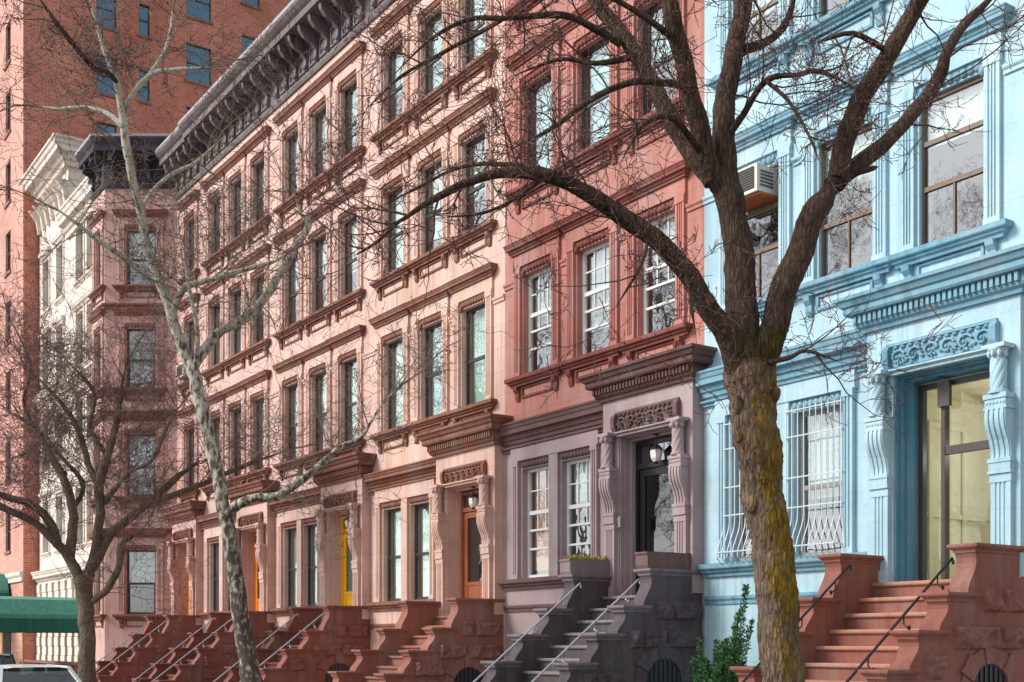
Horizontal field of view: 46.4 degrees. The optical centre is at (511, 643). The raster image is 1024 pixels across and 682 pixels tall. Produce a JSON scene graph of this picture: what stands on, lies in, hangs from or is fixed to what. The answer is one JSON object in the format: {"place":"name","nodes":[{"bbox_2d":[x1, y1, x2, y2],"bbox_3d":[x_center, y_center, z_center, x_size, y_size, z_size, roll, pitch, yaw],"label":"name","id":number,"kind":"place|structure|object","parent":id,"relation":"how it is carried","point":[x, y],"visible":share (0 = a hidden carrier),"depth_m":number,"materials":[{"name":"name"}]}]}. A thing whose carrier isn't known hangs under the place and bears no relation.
{"place":"outdoors","nodes":[
{"label":"outdoors","id":0,"kind":"place"},
{"bbox_2d":[0,653,15,664],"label":"parked car","id":1,"kind":"object","parent":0,"point":[5,659],"visible":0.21,"depth_m":26.78,"materials":[{"name":"green paint"}]},
{"bbox_2d":[0,664,81,681],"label":"parked car","id":2,"kind":"object","parent":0,"point":[33,673],"visible":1,"depth_m":22.33,"materials":[{"name":"white paint"}]},
{"bbox_2d":[18,132,92,661],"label":"apartment building","id":3,"kind":"structure","parent":0,"point":[58,226],"depth_m":45.86,"materials":[{"name":"beige stone"}]},
{"bbox_2d":[48,264,48,307],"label":"window","id":4,"kind":"structure","parent":3,"relation":"in","point":[48,264],"depth_m":48.80,"materials":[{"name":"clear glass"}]},
{"bbox_2d":[62,498,62,542],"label":"window","id":5,"kind":"structure","parent":3,"relation":"in","point":[62,498],"depth_m":46.98,"materials":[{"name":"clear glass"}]},
{"bbox_2d":[62,249,62,292],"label":"window","id":6,"kind":"structure","parent":3,"relation":"in","point":[62,249],"depth_m":46.98,"materials":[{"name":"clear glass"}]},
{"bbox_2d":[82,500,82,542],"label":"window","id":7,"kind":"structure","parent":3,"relation":"in","point":[82,500],"depth_m":44.59,"materials":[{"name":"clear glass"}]},
{"bbox_2d":[82,231,82,274],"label":"window","id":8,"kind":"structure","parent":3,"relation":"in","point":[82,231],"depth_m":44.59,"materials":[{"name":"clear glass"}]},
{"bbox_2d":[75,126,205,681],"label":"brownstone house","id":9,"kind":"structure","parent":0,"point":[122,654],"depth_m":38.54,"materials":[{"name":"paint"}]},
{"bbox_2d":[99,244,99,284],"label":"window","id":10,"kind":"structure","parent":9,"relation":"in","point":[99,244],"depth_m":39.50,"materials":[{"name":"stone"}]},
{"bbox_2d":[127,550,154,613],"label":"window","id":11,"kind":"structure","parent":9,"relation":"in","point":[151,553],"depth_m":38.84,"materials":[{"name":"glass"}]},
{"bbox_2d":[127,434,154,495],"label":"window","id":12,"kind":"structure","parent":9,"relation":"in","point":[132,458],"depth_m":38.84,"materials":[{"name":"glass"}]},
{"bbox_2d":[127,329,154,386],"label":"window","id":13,"kind":"structure","parent":9,"relation":"in","point":[137,355],"depth_m":38.84,"materials":[{"name":"glass"}]},
{"bbox_2d":[127,231,154,283],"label":"window","id":14,"kind":"structure","parent":9,"relation":"in","point":[138,235],"depth_m":38.84,"materials":[{"name":"glass"}]},
{"bbox_2d":[176,362,187,379],"bbox_3d":[-10.182,-8.510,37.478,0.524,0.420,0.649,0,0,-34],"label":"air conditioner","id":15,"kind":"object","parent":9,"relation":"attached to","point":[180,368],"visible":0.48,"depth_m":37.26,"materials":[{"name":"beige metal"}]},
{"bbox_2d":[188,575,189,614],"bbox_3d":[-9.969,-1.617,37.609,0.055,2.094,1.140,0,0,-34],"label":"door","id":16,"kind":"structure","parent":9,"relation":"in","point":[188,575],"depth_m":38.05,"materials":[{"name":"orange paint"}]},
{"bbox_2d":[189,429,193,485],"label":"window","id":17,"kind":"structure","parent":9,"relation":"in","point":[191,474],"depth_m":37.89,"materials":[{"name":"glass"}]},
{"bbox_2d":[189,321,193,354],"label":"window","id":18,"kind":"structure","parent":9,"relation":"in","point":[191,345],"depth_m":37.89,"materials":[{"name":"glass"}]},
{"bbox_2d":[189,220,193,270],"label":"window","id":19,"kind":"structure","parent":9,"relation":"in","point":[191,262],"depth_m":37.89,"materials":[{"name":"glass"}]},
{"bbox_2d":[131,50,279,681],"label":"brownstone house","id":20,"kind":"structure","parent":0,"point":[209,654],"depth_m":33.48,"materials":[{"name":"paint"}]},
{"bbox_2d":[214,543,218,611],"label":"window","id":21,"kind":"structure","parent":20,"relation":"in","point":[215,579],"depth_m":36.16,"materials":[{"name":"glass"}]},
{"bbox_2d":[214,419,219,451],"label":"window","id":22,"kind":"structure","parent":20,"relation":"in","point":[216,420],"depth_m":36.17,"materials":[{"name":"glass"}]},
{"bbox_2d":[214,304,219,364],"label":"window","id":23,"kind":"structure","parent":20,"relation":"in","point":[215,308],"depth_m":36.15,"materials":[{"name":"glass"}]},
{"bbox_2d":[214,199,219,250],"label":"window","id":24,"kind":"structure","parent":20,"relation":"in","point":[215,208],"depth_m":36.02,"materials":[{"name":"glass"}]},
{"bbox_2d":[235,408,240,475],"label":"window","id":25,"kind":"structure","parent":20,"relation":"in","point":[236,460],"depth_m":34.77,"materials":[{"name":"glass"}]},
{"bbox_2d":[235,290,240,353],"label":"window","id":26,"kind":"structure","parent":20,"relation":"in","point":[236,335],"depth_m":34.77,"materials":[{"name":"glass"}]},
{"bbox_2d":[235,181,240,236],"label":"window","id":27,"kind":"structure","parent":20,"relation":"in","point":[236,215],"depth_m":34.77,"materials":[{"name":"glass"}]},
{"bbox_2d":[255,548,259,610],"bbox_3d":[-6.850,-1.617,33.079,0.075,2.094,1.140,0,0,-34],"label":"door","id":28,"kind":"structure","parent":20,"relation":"in","point":[257,585],"depth_m":33.46,"materials":[{"name":"orange paint"}]},
{"bbox_2d":[257,398,263,469],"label":"window","id":29,"kind":"structure","parent":20,"relation":"in","point":[262,438],"depth_m":33.41,"materials":[{"name":"glass"}]},
{"bbox_2d":[257,276,263,341],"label":"window","id":30,"kind":"structure","parent":20,"relation":"in","point":[258,336],"depth_m":33.41,"materials":[{"name":"glass"}]},
{"bbox_2d":[257,160,263,219],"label":"window","id":31,"kind":"structure","parent":20,"relation":"in","point":[262,196],"depth_m":33.41,"materials":[{"name":"glass"}]},
{"bbox_2d":[327,0,512,681],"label":"brownstone house","id":32,"kind":"structure","parent":0,"point":[436,604],"depth_m":24.47,"materials":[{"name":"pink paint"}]},
{"bbox_2d":[388,508,400,600],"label":"window","id":33,"kind":"structure","parent":32,"relation":"in","point":[397,526],"depth_m":27.07,"materials":[{"name":"glass"}]},
{"bbox_2d":[389,339,402,428],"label":"window","id":34,"kind":"structure","parent":32,"relation":"in","point":[398,350],"depth_m":27.03,"materials":[{"name":"glass"}]},
{"bbox_2d":[389,187,402,271],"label":"window","id":35,"kind":"structure","parent":32,"relation":"in","point":[399,208],"depth_m":27.03,"materials":[{"name":"glass"}]},
{"bbox_2d":[389,44,402,121],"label":"window","id":36,"kind":"structure","parent":32,"relation":"in","point":[398,61],"depth_m":27.03,"materials":[{"name":"glass"}]},
{"bbox_2d":[415,503,428,599],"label":"window","id":37,"kind":"structure","parent":32,"relation":"in","point":[424,554],"depth_m":26.07,"materials":[{"name":"glass"}]},
{"bbox_2d":[426,322,441,417],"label":"window","id":38,"kind":"structure","parent":32,"relation":"in","point":[437,388],"depth_m":25.64,"materials":[{"name":"glass"}]},
{"bbox_2d":[426,161,441,251],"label":"window","id":39,"kind":"structure","parent":32,"relation":"in","point":[438,225],"depth_m":25.64,"materials":[{"name":"glass"}]},
{"bbox_2d":[426,10,441,93],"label":"window","id":40,"kind":"structure","parent":32,"relation":"in","point":[438,43],"depth_m":25.61,"materials":[{"name":"glass"}]},
{"bbox_2d":[464,511,481,597],"bbox_3d":[-0.629,-1.617,24.007,0.075,2.094,1.140,0,0,-34],"label":"door","id":41,"kind":"structure","parent":32,"relation":"in","point":[472,537],"depth_m":24.29,"materials":[{"name":"orange wood"}]},
{"bbox_2d":[468,486,478,509],"bbox_3d":[-0.773,-2.900,23.902,0.222,0.460,0.222,0,0,33],"label":"hanging lantern","id":42,"kind":"object","parent":32,"relation":"hanging from","point":[473,497],"visible":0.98,"depth_m":23.84,"materials":[{"name":"white glass"}]},
{"bbox_2d":[466,304,484,404],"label":"window","id":43,"kind":"structure","parent":32,"relation":"in","point":[478,361],"depth_m":24.27,"materials":[{"name":"glass"}]},
{"bbox_2d":[466,134,484,230],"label":"window","id":44,"kind":"structure","parent":32,"relation":"in","point":[477,186],"depth_m":24.30,"materials":[{"name":"glass"}]},
{"bbox_2d":[466,0,484,64],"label":"window","id":45,"kind":"structure","parent":32,"relation":"in","point":[475,27],"depth_m":24.30,"materials":[{"name":"glass"}]},
{"bbox_2d":[473,0,716,681],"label":"brownstone house","id":46,"kind":"structure","parent":0,"point":[583,471],"depth_m":20.15,"materials":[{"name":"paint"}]},
{"bbox_2d":[527,466,548,577],"bbox_3d":[0.599,-2.240,22.273,0.140,2.060,0.880,0,0,-34],"label":"window","id":47,"kind":"structure","parent":46,"relation":"in","point":[541,512],"depth_m":22.44,"materials":[{"name":"white paint"}]},
{"bbox_2d":[528,267,550,371],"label":"window","id":48,"kind":"structure","parent":46,"relation":"in","point":[542,315],"depth_m":22.43,"materials":[{"name":"white paint"}]},
{"bbox_2d":[528,74,550,167],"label":"window","id":49,"kind":"structure","parent":46,"relation":"in","point":[542,162],"depth_m":22.42,"materials":[{"name":"glass"}]},
{"bbox_2d":[567,457,589,555],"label":"window","id":50,"kind":"structure","parent":46,"relation":"in","point":[581,483],"depth_m":21.44,"materials":[{"name":"white paint"}]},
{"bbox_2d":[559,554,609,575],"bbox_3d":[1.277,-1.294,19.831,1.017,0.343,0.343,0,0,-34],"label":"planter box","id":51,"kind":"object","parent":46,"relation":"on","point":[590,565],"visible":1,"depth_m":19.65,"materials":[{"name":"stone"}]},
{"bbox_2d":[582,241,608,354],"bbox_3d":[1.562,-5.970,20.860,0.130,1.920,0.920,0,0,-34],"label":"window","id":52,"kind":"structure","parent":46,"relation":"in","point":[599,267],"depth_m":21.03,"materials":[{"name":"white paint"}]},
{"bbox_2d":[582,39,608,148],"bbox_3d":[1.562,-9.520,20.860,0.130,1.900,0.920,0,0,-34],"label":"window","id":53,"kind":"structure","parent":46,"relation":"in","point":[597,86],"depth_m":21.05,"materials":[{"name":"glass"}]},
{"bbox_2d":[617,516,620,527],"bbox_3d":[1.767,-2.010,19.812,0.028,0.180,0.100,0,0,-34],"label":"intercom panel","id":54,"kind":"object","parent":46,"relation":"attached to","point":[618,521],"depth_m":19.79,"materials":[{"name":"silver metal"}]},
{"bbox_2d":[640,465,668,551],"bbox_3d":[2.473,-1.837,19.465,0.055,2.094,1.140,0,0,-34],"label":"door","id":55,"kind":"structure","parent":46,"relation":"in","point":[644,473],"depth_m":19.84,"materials":[{"name":"black paint"}]},
{"bbox_2d":[649,433,662,463],"bbox_3d":[2.337,-3.145,19.366,0.222,0.490,0.222,0,0,-12],"label":"hanging lantern","id":56,"kind":"object","parent":46,"relation":"hanging from","point":[656,450],"visible":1,"depth_m":19.31,"materials":[{"name":"white glass"}]},
{"bbox_2d":[643,1,673,115],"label":"window","id":57,"kind":"structure","parent":46,"relation":"in","point":[646,104],"depth_m":19.79,"materials":[{"name":"glass"}]},
{"bbox_2d":[643,212,674,334],"bbox_3d":[2.495,-5.970,19.499,0.130,1.920,0.920,0,0,-34],"label":"window","id":58,"kind":"structure","parent":46,"relation":"in","point":[668,228],"depth_m":19.62,"materials":[{"name":"white paint"}]},
{"bbox_2d":[635,551,689,569],"bbox_3d":[2.346,-1.250,18.257,1.000,0.256,0.276,0,0,-34],"label":"planter box","id":59,"kind":"object","parent":46,"relation":"on","point":[660,560],"visible":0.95,"depth_m":18.05,"materials":[{"name":"stone"}]},
{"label":"pavement","id":60,"kind":"structure","parent":0,"visible":0},
{"bbox_2d":[0,573,8,652],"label":"street awning","id":61,"kind":"object","parent":60,"relation":"on","point":[4,589],"visible":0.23,"depth_m":50.83,"materials":[{"name":"green fabric"}]},
{"bbox_2d":[0,596,79,663],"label":"street awning","id":62,"kind":"object","parent":60,"relation":"on","point":[20,614],"visible":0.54,"depth_m":41.16,"materials":[{"name":"green fabric"}]},
{"bbox_2d":[16,659,77,673],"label":"baluster railing","id":63,"kind":"object","parent":60,"relation":"on","point":[74,665],"visible":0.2,"depth_m":43.49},
{"bbox_2d":[0,0,291,663],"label":"brick apartment block","id":64,"kind":"structure","parent":60,"relation":"on","point":[17,554],"depth_m":51.09,"materials":[{"name":"brick"}]},
{"bbox_2d":[4,514,10,554],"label":"window","id":65,"kind":"structure","parent":64,"relation":"in","point":[9,522],"depth_m":51.80,"materials":[{"name":"glass"}]},
{"bbox_2d":[4,441,10,485],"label":"window","id":66,"kind":"structure","parent":64,"relation":"in","point":[10,441],"depth_m":51.80,"materials":[{"name":"glass"}]},
{"bbox_2d":[4,373,10,416],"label":"window","id":67,"kind":"structure","parent":64,"relation":"in","point":[6,413],"depth_m":51.80,"materials":[{"name":"glass"}]},
{"bbox_2d":[4,233,10,278],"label":"window","id":68,"kind":"structure","parent":64,"relation":"in","point":[9,236],"depth_m":51.79,"materials":[{"name":"glass"}]},
{"bbox_2d":[4,163,10,209],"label":"window","id":69,"kind":"structure","parent":64,"relation":"in","point":[9,167],"depth_m":51.69,"materials":[{"name":"glass"}]},
{"bbox_2d":[4,95,10,140],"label":"window","id":70,"kind":"structure","parent":64,"relation":"in","point":[9,98],"depth_m":51.69,"materials":[{"name":"glass"}]},
{"bbox_2d":[4,25,10,71],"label":"window","id":71,"kind":"structure","parent":64,"relation":"in","point":[9,29],"depth_m":51.72,"materials":[{"name":"glass"}]},
{"bbox_2d":[5,302,10,347],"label":"window","id":72,"kind":"structure","parent":64,"relation":"in","point":[9,339],"depth_m":51.80,"materials":[{"name":"glass"}]},
{"bbox_2d":[95,56,115,98],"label":"window","id":73,"kind":"structure","parent":64,"relation":"in","point":[109,93],"depth_m":51.08,"materials":[{"name":"glass"}]},
{"bbox_2d":[97,123,115,132],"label":"window","id":74,"kind":"structure","parent":64,"relation":"in","point":[112,129],"depth_m":51.19,"materials":[{"name":"glass"}]},
{"bbox_2d":[97,0,117,32],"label":"window","id":75,"kind":"structure","parent":64,"relation":"in","point":[106,6],"depth_m":51.13,"materials":[{"name":"glass"}]},
{"bbox_2d":[137,70,151,105],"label":"window","id":76,"kind":"structure","parent":64,"relation":"in","point":[141,99],"depth_m":51.99,"materials":[{"name":"glass"}]},
{"bbox_2d":[137,4,151,39],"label":"window","id":77,"kind":"structure","parent":64,"relation":"in","point":[143,25],"depth_m":52.02,"materials":[{"name":"glass"}]},
{"bbox_2d":[185,43,210,87],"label":"window","id":78,"kind":"structure","parent":64,"relation":"in","point":[189,78],"depth_m":53.38,"materials":[{"name":"glass"}]},
{"bbox_2d":[185,0,213,25],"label":"window","id":79,"kind":"structure","parent":64,"relation":"in","point":[203,12],"depth_m":53.41,"materials":[{"name":"glass"}]},
{"bbox_2d":[242,36,254,51],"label":"window","id":80,"kind":"structure","parent":64,"relation":"in","point":[245,38],"depth_m":54.69,"materials":[{"name":"glass"}]},
{"bbox_2d":[241,0,261,10],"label":"window","id":81,"kind":"structure","parent":64,"relation":"in","point":[254,4],"depth_m":54.77,"materials":[{"name":"glass"}]},
{"bbox_2d":[213,0,376,681],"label":"brownstone house","id":82,"kind":"structure","parent":60,"relation":"on","point":[321,611],"depth_m":29.00,"materials":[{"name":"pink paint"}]},
{"bbox_2d":[288,528,296,606],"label":"window","id":83,"kind":"structure","parent":82,"relation":"in","point":[290,574],"depth_m":31.63,"materials":[{"name":"glass"}]},
{"bbox_2d":[289,384,297,457],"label":"window","id":84,"kind":"structure","parent":82,"relation":"in","point":[295,391],"depth_m":31.61,"materials":[{"name":"grey glass"}]},
{"bbox_2d":[289,254,297,324],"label":"window","id":85,"kind":"structure","parent":82,"relation":"in","point":[296,264],"depth_m":31.61,"materials":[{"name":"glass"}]},
{"bbox_2d":[289,132,297,196],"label":"window","id":86,"kind":"structure","parent":82,"relation":"in","point":[295,146],"depth_m":31.61,"materials":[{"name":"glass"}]},
{"bbox_2d":[308,524,316,605],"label":"window","id":87,"kind":"structure","parent":82,"relation":"in","point":[310,567],"depth_m":30.62,"materials":[{"name":"glass"}]},
{"bbox_2d":[316,372,325,450],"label":"window","id":88,"kind":"structure","parent":82,"relation":"in","point":[323,395],"depth_m":30.23,"materials":[{"name":"grey glass"}]},
{"bbox_2d":[316,236,325,310],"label":"window","id":89,"kind":"structure","parent":82,"relation":"in","point":[323,258],"depth_m":30.24,"materials":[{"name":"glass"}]},
{"bbox_2d":[316,108,325,175],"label":"window","id":90,"kind":"structure","parent":82,"relation":"in","point":[318,151],"depth_m":30.24,"materials":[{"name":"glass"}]},
{"bbox_2d":[345,511,349,528],"bbox_3d":[-3.883,-2.910,28.438,0.222,0.440,0.222,0,0,33],"label":"hanging lantern","id":91,"kind":"object","parent":82,"relation":"hanging from","point":[346,524],"visible":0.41,"depth_m":28.38,"materials":[{"name":"white glass"}]},
{"bbox_2d":[343,533,352,605],"bbox_3d":[-3.740,-1.617,28.543,0.075,2.094,1.140,0,0,-34],"label":"door","id":92,"kind":"structure","parent":82,"relation":"in","point":[347,571],"depth_m":28.90,"materials":[{"name":"yellow paint"}]},
{"bbox_2d":[345,358,356,441],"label":"window","id":93,"kind":"structure","parent":82,"relation":"in","point":[353,399],"depth_m":28.87,"materials":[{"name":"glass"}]},
{"bbox_2d":[345,216,356,295],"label":"window","id":94,"kind":"structure","parent":82,"relation":"in","point":[353,264],"depth_m":28.87,"materials":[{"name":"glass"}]},
{"bbox_2d":[345,82,356,154],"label":"window","id":95,"kind":"structure","parent":82,"relation":"in","point":[354,111],"depth_m":28.86,"materials":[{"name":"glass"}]},
{"bbox_2d":[690,583,754,681],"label":"evergreen shrub","id":96,"kind":"object","parent":60,"relation":"on","point":[727,654],"visible":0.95,"depth_m":16.77,"materials":[{"name":"green plant"}]},
{"bbox_2d":[695,0,1023,681],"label":"brownstone house","id":97,"kind":"structure","parent":60,"relation":"on","point":[909,561],"depth_m":15.39,"materials":[{"name":"light blue paint"},{"name":"terracotta stone"},{"name":"glass"}]},
{"bbox_2d":[737,454,750,561],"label":"window","id":98,"kind":"structure","parent":97,"relation":"in","point":[742,518],"depth_m":18.02,"materials":[{"name":"grey glass"}]},
{"bbox_2d":[745,191,777,211],"bbox_3d":[3.499,-6.460,17.531,0.400,0.030,0.760,0,0,-34],"label":"wooden shelf","id":99,"kind":"object","parent":97,"relation":"attached to","point":[757,199],"visible":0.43,"depth_m":17.36,"materials":[{"name":"brown wood"}]},
{"bbox_2d":[738,162,777,196],"bbox_3d":[3.498,-6.680,17.528,0.524,0.400,0.749,0,0,-34],"label":"air conditioner","id":100,"kind":"object","parent":99,"relation":"on","point":[753,178],"visible":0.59,"depth_m":17.21,"materials":[{"name":"beige metal"}]},
{"bbox_2d":[746,166,777,297],"bbox_3d":[3.689,-5.970,17.662,0.140,1.920,0.980,0,0,-34],"label":"window","id":101,"kind":"structure","parent":97,"relation":"in","point":[768,208],"depth_m":17.62,"materials":[{"name":"brown wood"}]},
{"bbox_2d":[749,0,777,51],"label":"window","id":102,"kind":"structure","parent":97,"relation":"in","point":[771,7],"depth_m":17.63,"materials":[{"name":"glass"}]},
{"bbox_2d":[799,405,841,556],"bbox_3d":[4.401,-2.240,16.719,0.130,2.060,0.880,0,0,-34],"label":"window","id":103,"kind":"structure","parent":97,"relation":"in","point":[837,408],"depth_m":16.90,"materials":[{"name":"clear glass"}]},
{"bbox_2d":[822,0,850,15],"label":"window","id":104,"kind":"structure","parent":97,"relation":"in","point":[823,1],"depth_m":16.62,"materials":[{"name":"brown glass"}]},
{"bbox_2d":[822,124,872,276],"bbox_3d":[4.627,-5.970,16.292,0.140,1.920,0.980,0,0,-34],"label":"window","id":105,"kind":"structure","parent":97,"relation":"in","point":[862,178],"depth_m":16.28,"materials":[{"name":"brown glass"}]},
{"bbox_2d":[922,76,982,244],"bbox_3d":[5.560,-5.970,14.932,0.140,1.920,0.980,0,0,-34],"label":"window","id":106,"kind":"structure","parent":97,"relation":"in","point":[972,110],"depth_m":14.98,"materials":[{"name":"clear glass"}]},
{"bbox_2d":[918,371,989,580],"bbox_3d":[5.618,-2.050,14.953,0.160,2.560,1.270,0,0,-34],"label":"door","id":107,"kind":"structure","parent":97,"relation":"in","point":[944,388],"depth_m":15.16,"materials":[{"name":"brown metal"}]},
{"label":"tree pit","id":108,"kind":"structure","parent":60,"relation":"on","visible":0},
{"bbox_2d":[233,0,1023,681],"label":"street tree","id":109,"kind":"object","parent":108,"relation":"in","point":[751,352],"visible":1,"depth_m":9.19,"materials":[{"name":"brown plant"}]},
{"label":"tree pit","id":110,"kind":"structure","parent":60,"relation":"on","visible":0},
{"bbox_2d":[0,0,513,681],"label":"street tree","id":111,"kind":"object","parent":110,"relation":"in","point":[226,510],"visible":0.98,"depth_m":20.35,"materials":[{"name":"grey plant"}]},
{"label":"tree pit","id":112,"kind":"structure","parent":60,"relation":"on","visible":0},
{"bbox_2d":[0,222,350,681],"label":"street tree","id":113,"kind":"object","parent":112,"relation":"in","point":[85,598],"visible":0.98,"depth_m":27.93,"materials":[{"name":"brown plant"}]}
]}

